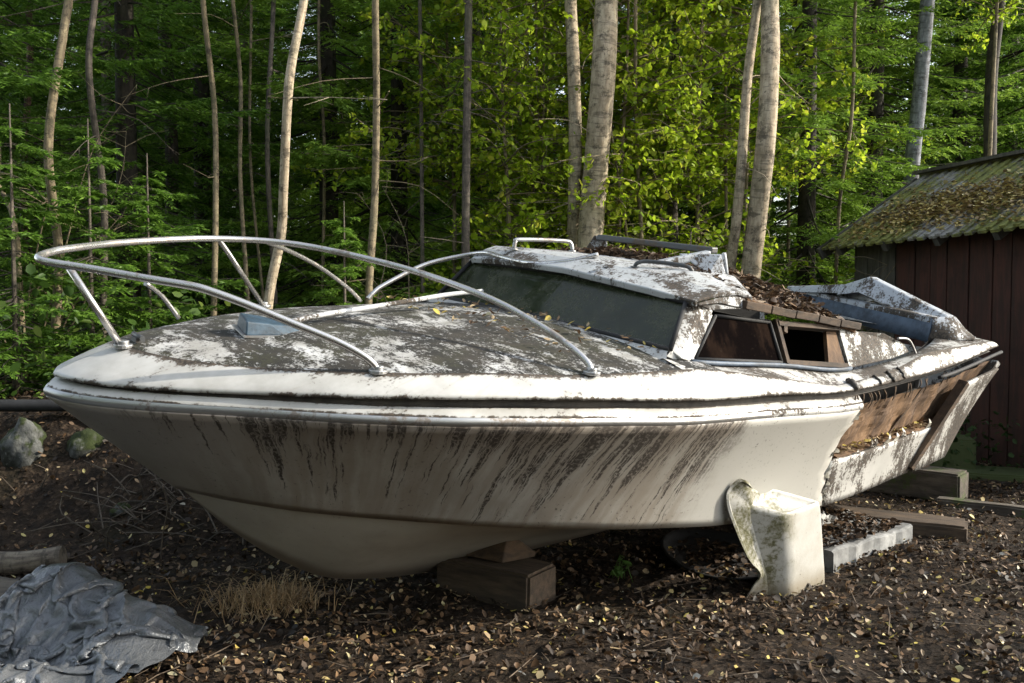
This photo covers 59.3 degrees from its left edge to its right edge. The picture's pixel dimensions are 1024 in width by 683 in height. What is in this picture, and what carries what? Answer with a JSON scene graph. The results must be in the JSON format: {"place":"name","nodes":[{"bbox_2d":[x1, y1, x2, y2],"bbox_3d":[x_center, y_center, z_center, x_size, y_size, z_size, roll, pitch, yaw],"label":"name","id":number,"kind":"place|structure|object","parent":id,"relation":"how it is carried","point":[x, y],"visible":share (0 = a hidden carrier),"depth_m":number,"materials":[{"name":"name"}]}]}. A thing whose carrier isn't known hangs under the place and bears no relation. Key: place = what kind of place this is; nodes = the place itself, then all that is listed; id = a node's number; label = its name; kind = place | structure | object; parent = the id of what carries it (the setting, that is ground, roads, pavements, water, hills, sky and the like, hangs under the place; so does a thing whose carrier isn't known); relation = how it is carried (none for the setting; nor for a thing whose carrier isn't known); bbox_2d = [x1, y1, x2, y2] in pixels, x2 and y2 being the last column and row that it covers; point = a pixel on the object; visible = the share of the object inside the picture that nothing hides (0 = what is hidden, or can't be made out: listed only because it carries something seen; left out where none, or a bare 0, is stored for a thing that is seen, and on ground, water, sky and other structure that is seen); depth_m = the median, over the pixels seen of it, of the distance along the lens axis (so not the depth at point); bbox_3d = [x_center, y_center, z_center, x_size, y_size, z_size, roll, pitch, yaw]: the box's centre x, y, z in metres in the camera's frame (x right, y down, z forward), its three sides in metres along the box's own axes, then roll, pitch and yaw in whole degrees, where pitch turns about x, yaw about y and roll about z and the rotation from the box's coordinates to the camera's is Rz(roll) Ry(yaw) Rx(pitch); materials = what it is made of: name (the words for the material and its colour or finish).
{"place":"outdoors","nodes":[
{"label":"outdoors","id":0,"kind":"place"},
{"bbox_2d":[0,267,1023,682],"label":"ground","id":1,"kind":"structure","parent":0,"point":[38,509],"depth_m":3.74,"materials":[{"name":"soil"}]},
{"bbox_2d":[0,4,39,359],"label":"pine tree","id":2,"kind":"object","parent":1,"relation":"on","point":[31,58],"visible":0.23,"depth_m":8.41,"materials":[{"name":"brown plant"}]},
{"bbox_2d":[0,416,46,467],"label":"rock","id":3,"kind":"object","parent":1,"relation":"on","point":[21,442],"visible":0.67,"depth_m":5.08,"materials":[{"name":"grey stone"}]},
{"bbox_2d":[0,545,66,575],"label":"fallen log","id":4,"kind":"object","parent":1,"relation":"on","point":[18,562],"visible":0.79,"depth_m":4.07,"materials":[{"name":"wood"}]},
{"bbox_2d":[0,399,66,411],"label":"drain pipe","id":5,"kind":"object","parent":1,"relation":"on","point":[27,405],"visible":0.23,"depth_m":5.26,"materials":[{"name":"black rubber"}]},
{"bbox_2d":[0,1,76,309],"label":"spruce tree","id":6,"kind":"object","parent":1,"relation":"on","point":[42,55],"visible":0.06,"depth_m":15.11,"materials":[{"name":"green plant"}]},
{"bbox_2d":[0,3,86,302],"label":"spruce tree","id":7,"kind":"object","parent":1,"relation":"on","point":[22,101],"visible":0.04,"depth_m":16.16,"materials":[{"name":"green plant"}]},
{"bbox_2d":[0,103,106,398],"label":"young spruce","id":8,"kind":"object","parent":1,"relation":"on","point":[36,212],"visible":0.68,"depth_m":6.19,"materials":[{"name":"green plant"}]},
{"bbox_2d":[0,163,106,390],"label":"bent sapling","id":9,"kind":"object","parent":1,"relation":"on","point":[18,248],"visible":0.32,"depth_m":6.66,"materials":[{"name":"beige plant"}]},
{"bbox_2d":[8,0,121,375],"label":"birch tree","id":10,"kind":"object","parent":1,"relation":"on","point":[61,47],"visible":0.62,"depth_m":6.90,"materials":[{"name":"beige plant"}]},
{"bbox_2d":[0,74,166,384],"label":"bare shrub","id":11,"kind":"object","parent":1,"relation":"on","point":[117,225],"visible":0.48,"depth_m":7.28,"materials":[{"name":"beige plant"}]},
{"bbox_2d":[66,428,104,458],"bbox_3d":[-2.442,0.638,5.192,0.253,0.277,0.246,2,3,35],"label":"rock","id":12,"kind":"object","parent":1,"relation":"on","point":[83,443],"visible":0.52,"depth_m":5.10,"materials":[{"name":"stone"}]},
{"bbox_2d":[1,0,178,336],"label":"spruce tree","id":13,"kind":"object","parent":1,"relation":"on","point":[90,89],"visible":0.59,"depth_m":7.25,"materials":[{"name":"brown plant"}]},
{"bbox_2d":[0,118,182,394],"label":"young spruce","id":14,"kind":"object","parent":1,"relation":"on","point":[81,315],"visible":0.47,"depth_m":6.50,"materials":[{"name":"green plant"}]},
{"bbox_2d":[0,562,207,682],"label":"tarpaulin","id":15,"kind":"object","parent":1,"relation":"on","point":[75,622],"visible":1,"depth_m":3.03,"materials":[{"name":"grey plastic"}]},
{"bbox_2d":[0,0,210,383],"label":"spruce tree","id":16,"kind":"object","parent":1,"relation":"on","point":[23,82],"visible":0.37,"depth_m":7.62,"materials":[{"name":"green plant"}]},
{"bbox_2d":[0,0,235,306],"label":"spruce tree","id":17,"kind":"object","parent":1,"relation":"on","point":[61,98],"visible":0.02,"depth_m":15.50,"materials":[{"name":"green plant"}]},
{"bbox_2d":[0,0,244,324],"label":"spruce tree","id":18,"kind":"object","parent":1,"relation":"on","point":[110,27],"visible":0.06,"depth_m":14.45,"materials":[{"name":"green plant"}]},
{"bbox_2d":[23,456,255,551],"bbox_3d":[-1.802,0.710,4.790,1.530,0.619,1.118,0,3,0],"label":"brushwood heap","id":19,"kind":"object","parent":1,"relation":"on","point":[170,493],"visible":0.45,"depth_m":4.63,"materials":[{"name":"brown plant"}]},
{"bbox_2d":[64,153,223,356],"bbox_3d":[-2.745,-0.402,6.821,1.334,2.056,1.396,2,3,33],"label":"young spruce","id":20,"kind":"object","parent":1,"relation":"on","point":[132,205],"visible":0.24,"depth_m":6.86,"materials":[{"name":"green plant"}]},
{"bbox_2d":[88,0,209,309],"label":"spruce tree","id":21,"kind":"object","parent":1,"relation":"on","point":[170,153],"visible":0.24,"depth_m":9.43,"materials":[{"name":"green plant"}]},
{"bbox_2d":[0,263,324,398],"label":"undergrowth","id":22,"kind":"object","parent":1,"relation":"on","point":[68,291],"visible":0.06,"depth_m":5.97,"materials":[{"name":"green plant"}]},
{"bbox_2d":[0,0,330,388],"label":"spruce tree","id":23,"kind":"object","parent":1,"relation":"on","point":[125,24],"visible":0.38,"depth_m":8.40,"materials":[{"name":"green plant"}]},
{"bbox_2d":[122,0,219,315],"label":"young tree","id":24,"kind":"object","parent":1,"relation":"on","point":[215,230],"visible":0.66,"depth_m":7.54,"materials":[{"name":"beige plant"}]},
{"bbox_2d":[19,0,339,330],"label":"spruce tree","id":25,"kind":"object","parent":1,"relation":"on","point":[203,165],"visible":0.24,"depth_m":9.88,"materials":[{"name":"green plant"}]},
{"bbox_2d":[174,0,249,311],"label":"young tree","id":26,"kind":"object","parent":1,"relation":"on","point":[240,185],"visible":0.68,"depth_m":8.11,"materials":[{"name":"beige plant"}]},
{"bbox_2d":[69,0,361,308],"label":"spruce tree","id":27,"kind":"object","parent":1,"relation":"on","point":[258,191],"visible":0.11,"depth_m":15.41,"materials":[{"name":"green plant"}]},
{"bbox_2d":[141,2,315,291],"bbox_3d":[-5.453,-6.543,18.553,4.488,11.752,4.596,2,3,33],"label":"spruce tree","id":28,"kind":"object","parent":1,"relation":"on","point":[274,173],"visible":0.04,"depth_m":18.48,"materials":[{"name":"green plant"}]},
{"bbox_2d":[157,566,355,632],"bbox_3d":[-1.008,1.027,3.613,0.854,0.131,0.754,-1,3,-25],"label":"dry grass tuft","id":29,"kind":"object","parent":1,"relation":"on","point":[271,596],"visible":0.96,"depth_m":3.63,"materials":[{"name":"brown plant"}]},
{"bbox_2d":[210,0,316,284],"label":"spruce tree","id":30,"kind":"object","parent":1,"relation":"on","point":[280,45],"visible":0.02,"depth_m":20.40,"materials":[{"name":"green plant"}]},
{"bbox_2d":[227,0,321,300],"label":"young tree","id":31,"kind":"object","parent":1,"relation":"on","point":[250,159],"visible":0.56,"depth_m":8.49,"materials":[{"name":"beige plant"}]},
{"bbox_2d":[229,0,323,308],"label":"young tree","id":32,"kind":"object","parent":1,"relation":"on","point":[267,176],"visible":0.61,"depth_m":8.27,"materials":[{"name":"brown plant"}]},
{"bbox_2d":[113,0,505,327],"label":"spruce tree","id":33,"kind":"object","parent":1,"relation":"on","point":[329,41],"visible":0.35,"depth_m":9.34,"materials":[{"name":"green plant"}]},
{"bbox_2d":[254,0,385,283],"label":"spruce tree","id":34,"kind":"object","parent":1,"relation":"on","point":[347,86],"visible":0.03,"depth_m":17.76,"materials":[{"name":"green plant"}]},
{"bbox_2d":[264,0,386,308],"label":"birch tree","id":35,"kind":"object","parent":1,"relation":"on","point":[277,253],"visible":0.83,"depth_m":6.30,"materials":[{"name":"beige plant"}]},
{"bbox_2d":[279,0,390,305],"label":"young tree","id":36,"kind":"object","parent":1,"relation":"on","point":[323,132],"visible":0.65,"depth_m":8.91,"materials":[{"name":"beige plant"}]},
{"bbox_2d":[308,204,376,305],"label":"young spruce","id":37,"kind":"object","parent":1,"relation":"on","point":[343,231],"visible":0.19,"depth_m":6.95,"materials":[{"name":"green plant"}]},
{"bbox_2d":[267,0,442,300],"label":"spruce tree","id":38,"kind":"object","parent":1,"relation":"on","point":[349,60],"visible":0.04,"depth_m":17.32,"materials":[{"name":"green plant"}]},
{"bbox_2d":[267,0,456,303],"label":"birch tree","id":39,"kind":"object","parent":1,"relation":"on","point":[375,157],"visible":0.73,"depth_m":7.14,"materials":[{"name":"beige plant"}]},
{"bbox_2d":[257,0,502,295],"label":"spruce tree","id":40,"kind":"object","parent":1,"relation":"on","point":[413,212],"visible":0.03,"depth_m":14.83,"materials":[{"name":"green plant"}]},
{"bbox_2d":[208,0,564,304],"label":"spruce tree","id":41,"kind":"object","parent":1,"relation":"on","point":[400,255],"visible":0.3,"depth_m":9.39,"materials":[{"name":"green plant"}]},
{"bbox_2d":[356,0,452,293],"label":"young tree","id":42,"kind":"object","parent":1,"relation":"on","point":[421,199],"visible":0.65,"depth_m":8.34,"materials":[{"name":"brown plant"}]},
{"bbox_2d":[290,0,582,274],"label":"leafy tree","id":43,"kind":"object","parent":1,"relation":"on","point":[449,140],"visible":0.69,"depth_m":8.58,"materials":[{"name":"green plant"}]},
{"bbox_2d":[335,168,574,303],"bbox_3d":[-0.518,-0.332,7.785,2.202,2.397,1.251,0,3,0],"label":"bare shrub","id":44,"kind":"object","parent":1,"relation":"on","point":[408,288],"visible":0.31,"depth_m":7.97,"materials":[{"name":"beige plant"}]},
{"bbox_2d":[349,0,567,289],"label":"spruce tree","id":45,"kind":"object","parent":1,"relation":"on","point":[473,203],"visible":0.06,"depth_m":12.24,"materials":[{"name":"green plant"}]},
{"bbox_2d":[385,0,544,268],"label":"spruce tree","id":46,"kind":"object","parent":1,"relation":"on","point":[467,132],"visible":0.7,"depth_m":7.67,"materials":[{"name":"brown plant"}]},
{"bbox_2d":[384,0,564,286],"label":"spruce tree","id":47,"kind":"object","parent":1,"relation":"on","point":[434,172],"visible":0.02,"depth_m":15.64,"materials":[{"name":"green plant"}]},
{"bbox_2d":[437,556,555,612],"bbox_3d":[-0.069,1.011,3.837,0.480,0.172,0.234,2,3,34],"label":"timber block","id":48,"kind":"object","parent":1,"relation":"on","point":[521,584],"depth_m":3.73,"materials":[{"name":"brown wood"}]},
{"bbox_2d":[467,540,534,562],"bbox_3d":[-0.055,0.851,3.854,0.268,0.138,0.161,2,3,34],"label":"timber wedge","id":49,"kind":"object","parent":48,"relation":"on","point":[507,551],"visible":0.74,"depth_m":3.80,"materials":[{"name":"wood"}]},
{"bbox_2d":[373,0,632,301],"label":"leafy tree","id":50,"kind":"object","parent":1,"relation":"on","point":[500,21],"visible":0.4,"depth_m":8.04,"materials":[{"name":"green plant"}]},
{"bbox_2d":[34,235,1002,578],"bbox_3d":[0.439,0.244,4.414,4.970,1.491,2.092,-3,12,-38],"label":"motor boat","id":51,"kind":"object","parent":1,"relation":"on","point":[374,441],"visible":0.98,"depth_m":3.29,"materials":[{"name":"white plastic"}]},
{"bbox_2d":[375,292,927,452],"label":"fallen leaves","id":52,"kind":"object","parent":51,"relation":"on","point":[915,424],"visible":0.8,"depth_m":4.05,"materials":[{"name":"brown plant"}]},
{"bbox_2d":[556,245,849,320],"bbox_3d":[0.862,-0.289,4.637,0.907,0.420,1.543,-2,3,-38],"label":"roof leaf pile","id":53,"kind":"object","parent":51,"relation":"on","point":[761,291],"visible":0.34,"depth_m":4.27,"materials":[{"name":"brown plant"}]},
{"bbox_2d":[414,0,640,289],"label":"leafy tree","id":54,"kind":"object","parent":1,"relation":"on","point":[537,223],"visible":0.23,"depth_m":8.42,"materials":[{"name":"green plant"}]},
{"bbox_2d":[388,0,666,274],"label":"leafy tree","id":55,"kind":"object","parent":1,"relation":"on","point":[503,197],"visible":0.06,"depth_m":11.45,"materials":[{"name":"green plant"}]},
{"bbox_2d":[452,0,643,248],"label":"spruce tree","id":56,"kind":"object","parent":1,"relation":"on","point":[491,194],"visible":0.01,"depth_m":14.16,"materials":[{"name":"green plant"}]},
{"bbox_2d":[477,0,628,248],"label":"young tree","id":57,"kind":"object","parent":1,"relation":"on","point":[555,104],"visible":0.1,"depth_m":8.53,"materials":[{"name":"green plant"}]},
{"bbox_2d":[519,0,617,247],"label":"birch tree","id":58,"kind":"object","parent":1,"relation":"on","point":[598,130],"visible":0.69,"depth_m":7.70,"materials":[{"name":"beige plant"}]},
{"bbox_2d":[524,0,646,248],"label":"birch tree","id":59,"kind":"object","parent":1,"relation":"on","point":[574,95],"visible":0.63,"depth_m":7.91,"materials":[{"name":"beige plant"}]},
{"bbox_2d":[443,4,729,275],"bbox_3d":[1.557,-6.456,15.469,5.267,13.792,5.394,1,3,22],"label":"spruce tree","id":60,"kind":"object","parent":1,"relation":"on","point":[632,217],"depth_m":15.29,"materials":[{"name":"green plant"}]},
{"bbox_2d":[424,0,755,185],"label":"leafy tree","id":61,"kind":"object","parent":1,"relation":"on","point":[561,46],"visible":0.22,"depth_m":8.63,"materials":[{"name":"green plant"}]},
{"bbox_2d":[555,19,653,247],"bbox_3d":[0.712,-1.004,8.281,0.814,3.776,1.846,2,3,32],"label":"young tree","id":62,"kind":"object","parent":1,"relation":"on","point":[619,183],"visible":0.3,"depth_m":8.15,"materials":[{"name":"beige plant"}]},
{"bbox_2d":[471,0,768,258],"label":"leafy tree","id":63,"kind":"object","parent":1,"relation":"on","point":[645,185],"visible":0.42,"depth_m":8.18,"materials":[{"name":"green plant"}]},
{"bbox_2d":[608,555,632,581],"bbox_3d":[0.492,1.022,4.040,0.089,0.116,0.157,-1,3,-23],"label":"green weed","id":64,"kind":"object","parent":1,"relation":"on","point":[618,570],"visible":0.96,"depth_m":4.04,"materials":[{"name":"green plant"}]},
{"bbox_2d":[622,0,689,253],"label":"young tree","id":65,"kind":"object","parent":1,"relation":"on","point":[640,219],"visible":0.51,"depth_m":8.33,"materials":[{"name":"beige plant"}]},
{"bbox_2d":[507,0,823,253],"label":"leafy tree","id":66,"kind":"object","parent":1,"relation":"on","point":[656,29],"visible":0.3,"depth_m":8.60,"materials":[{"name":"green plant"}]},
{"bbox_2d":[561,4,780,297],"bbox_3d":[2.814,-6.375,15.996,4.806,13.479,5.062,0,3,-8],"label":"spruce tree","id":67,"kind":"object","parent":1,"relation":"on","point":[689,220],"visible":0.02,"depth_m":15.99,"materials":[{"name":"green plant"}]},
{"bbox_2d":[663,12,720,251],"bbox_3d":[1.753,-4.318,9.548,2.612,10.232,2.891,0,3,0],"label":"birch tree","id":68,"kind":"object","parent":1,"relation":"on","point":[672,211],"visible":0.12,"depth_m":9.65,"materials":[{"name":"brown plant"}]},
{"bbox_2d":[612,17,782,297],"bbox_3d":[3.476,-5.396,17.161,3.734,10.447,2.987,-2,3,-32],"label":"spruce tree","id":69,"kind":"object","parent":1,"relation":"on","point":[691,213],"visible":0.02,"depth_m":17.16,"materials":[{"name":"green plant"}]},
{"bbox_2d":[559,0,858,323],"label":"spruce tree","id":70,"kind":"object","parent":1,"relation":"on","point":[706,211],"visible":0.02,"depth_m":12.59,"materials":[{"name":"green plant"}]},
{"bbox_2d":[661,528,757,580],"bbox_3d":[1.014,1.015,4.318,0.567,0.068,0.746,0,3,0],"label":"plastic tray","id":71,"kind":"object","parent":1,"relation":"on","point":[672,538],"visible":0.59,"depth_m":4.45,"materials":[{"name":"black plastic"}]},
{"bbox_2d":[654,527,755,595],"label":"tray leaf litter","id":72,"kind":"object","parent":71,"relation":"in","point":[720,551],"visible":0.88,"depth_m":4.29,"materials":[{"name":"brown plant"}]},
{"bbox_2d":[608,0,855,302],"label":"leafy tree","id":73,"kind":"object","parent":1,"relation":"on","point":[668,159],"visible":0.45,"depth_m":8.46,"materials":[{"name":"green plant"}]},
{"bbox_2d":[709,11,759,253],"bbox_3d":[2.046,-2.180,8.784,0.629,6.052,0.938,0,3,0],"label":"young tree","id":74,"kind":"object","parent":1,"relation":"on","point":[725,186],"visible":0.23,"depth_m":8.91,"materials":[{"name":"beige plant"}]},
{"bbox_2d":[609,0,882,246],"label":"leafy tree","id":75,"kind":"object","parent":1,"relation":"on","point":[790,56],"visible":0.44,"depth_m":8.69,"materials":[{"name":"green plant"}]},
{"bbox_2d":[723,0,806,296],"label":"birch tree","id":76,"kind":"object","parent":1,"relation":"on","point":[738,198],"visible":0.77,"depth_m":7.58,"materials":[{"name":"beige plant"}]},
{"bbox_2d":[733,0,808,279],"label":"birch tree","id":77,"kind":"object","parent":1,"relation":"on","point":[756,224],"visible":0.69,"depth_m":7.44,"materials":[{"name":"beige plant"}]},
{"bbox_2d":[726,479,824,597],"bbox_3d":[1.131,0.823,3.811,0.173,0.565,0.660,3,4,44],"label":"fibreglass fragment","id":78,"kind":"object","parent":1,"relation":"on","point":[779,533],"visible":0.99,"depth_m":3.77,"materials":[{"name":"white plastic"}]},
{"bbox_2d":[643,0,977,330],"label":"spruce tree","id":79,"kind":"object","parent":1,"relation":"on","point":[807,230],"visible":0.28,"depth_m":9.20,"materials":[{"name":"green plant"}]},
{"bbox_2d":[708,0,940,287],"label":"spruce tree","id":80,"kind":"object","parent":1,"relation":"on","point":[886,99],"visible":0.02,"depth_m":14.10,"materials":[{"name":"green plant"}]},
{"bbox_2d":[704,0,950,284],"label":"leafy tree","id":81,"kind":"object","parent":1,"relation":"on","point":[830,159],"visible":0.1,"depth_m":11.49,"materials":[{"name":"green plant"}]},
{"bbox_2d":[834,0,856,283],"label":"young tree","id":82,"kind":"object","parent":1,"relation":"on","point":[849,132],"visible":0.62,"depth_m":8.64,"materials":[{"name":"beige plant"}]},
{"bbox_2d":[771,0,942,282],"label":"spruce tree","id":83,"kind":"object","parent":1,"relation":"on","point":[867,8],"visible":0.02,"depth_m":16.23,"materials":[{"name":"green plant"}]},
{"bbox_2d":[822,511,912,572],"bbox_3d":[1.617,1.005,4.604,0.734,0.127,0.519,-2,3,-39],"label":"concrete slab","id":84,"kind":"object","parent":1,"relation":"on","point":[855,549],"depth_m":4.39,"materials":[{"name":"grey concrete"}]},
{"bbox_2d":[820,506,901,546],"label":"leaf litter","id":85,"kind":"object","parent":84,"relation":"on","point":[836,530],"visible":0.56,"depth_m":4.57,"materials":[{"name":"brown plant"}]},
{"bbox_2d":[728,0,1023,316],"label":"spruce tree","id":86,"kind":"object","parent":1,"relation":"on","point":[876,74],"visible":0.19,"depth_m":11.45,"materials":[{"name":"green plant"}]},
{"bbox_2d":[831,505,967,541],"bbox_3d":[2.081,0.990,4.877,0.696,0.106,0.245,1,3,28],"label":"timber block","id":87,"kind":"object","parent":1,"relation":"on","point":[931,525],"depth_m":4.74,"materials":[{"name":"brown wood"}]},
{"bbox_2d":[866,466,967,500],"bbox_3d":[2.421,0.896,5.974,1.074,0.197,0.206,2,3,41],"label":"timber block","id":88,"kind":"object","parent":1,"relation":"on","point":[933,482],"depth_m":5.68,"materials":[{"name":"brown wood"}]},
{"bbox_2d":[816,149,1023,467],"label":"wooden shed","id":89,"kind":"structure","parent":1,"relation":"on","point":[970,277],"depth_m":6.94,"materials":[{"name":"red wood"}]},
{"bbox_2d":[828,160,1023,244],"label":"shed roof leaves","id":90,"kind":"object","parent":89,"relation":"on","point":[973,198],"visible":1,"depth_m":7.24,"materials":[{"name":"brown plant"}]},
{"bbox_2d":[816,0,1023,281],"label":"spruce tree","id":91,"kind":"object","parent":1,"relation":"on","point":[969,66],"visible":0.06,"depth_m":14.18,"materials":[{"name":"green plant"}]},
{"bbox_2d":[831,0,1023,249],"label":"spruce tree","id":92,"kind":"object","parent":1,"relation":"on","point":[957,66],"visible":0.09,"depth_m":13.14,"materials":[{"name":"green plant"}]},
{"bbox_2d":[903,0,972,184],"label":"birch tree","id":93,"kind":"object","parent":1,"relation":"on","point":[920,86],"visible":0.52,"depth_m":9.21,"materials":[{"name":"grey plant"}]},
{"bbox_2d":[929,434,975,469],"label":"timber block","id":94,"kind":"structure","parent":1,"relation":"on","point":[954,460],"depth_m":6.42,"materials":[{"name":"plant"}]},
{"bbox_2d":[883,0,1023,196],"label":"spruce tree","id":95,"kind":"object","parent":1,"relation":"on","point":[978,68],"visible":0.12,"depth_m":12.58,"materials":[{"name":"green plant"}]},
{"bbox_2d":[924,0,1023,158],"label":"spruce tree","id":96,"kind":"object","parent":1,"relation":"on","point":[1010,51],"visible":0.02,"depth_m":14.44,"materials":[{"name":"green plant"}]},
{"bbox_2d":[932,411,1023,479],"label":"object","id":97,"kind":"object","parent":1,"relation":"on","point":[972,428],"visible":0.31,"depth_m":6.39,"materials":[{"name":"green plant"}]},
{"bbox_2d":[934,496,1023,518],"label":"plank","id":98,"kind":"object","parent":1,"relation":"on","point":[1004,509],"visible":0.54,"depth_m":5.29,"materials":[{"name":"wood"}]},
{"bbox_2d":[938,0,1023,156],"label":"spruce tree","id":99,"kind":"object","parent":1,"relation":"on","point":[987,87],"visible":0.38,"depth_m":9.79,"materials":[{"name":"brown plant"}]},
{"bbox_2d":[951,0,1023,155],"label":"leafy tree","id":100,"kind":"object","parent":1,"relation":"on","point":[996,15],"visible":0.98,"depth_m":8.66,"materials":[{"name":"green plant"}]},
{"bbox_2d":[958,465,1023,483],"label":"mossy board","id":101,"kind":"object","parent":1,"relation":"on","point":[1005,474],"visible":0.59,"depth_m":6.27,"materials":[{"name":"wood"}]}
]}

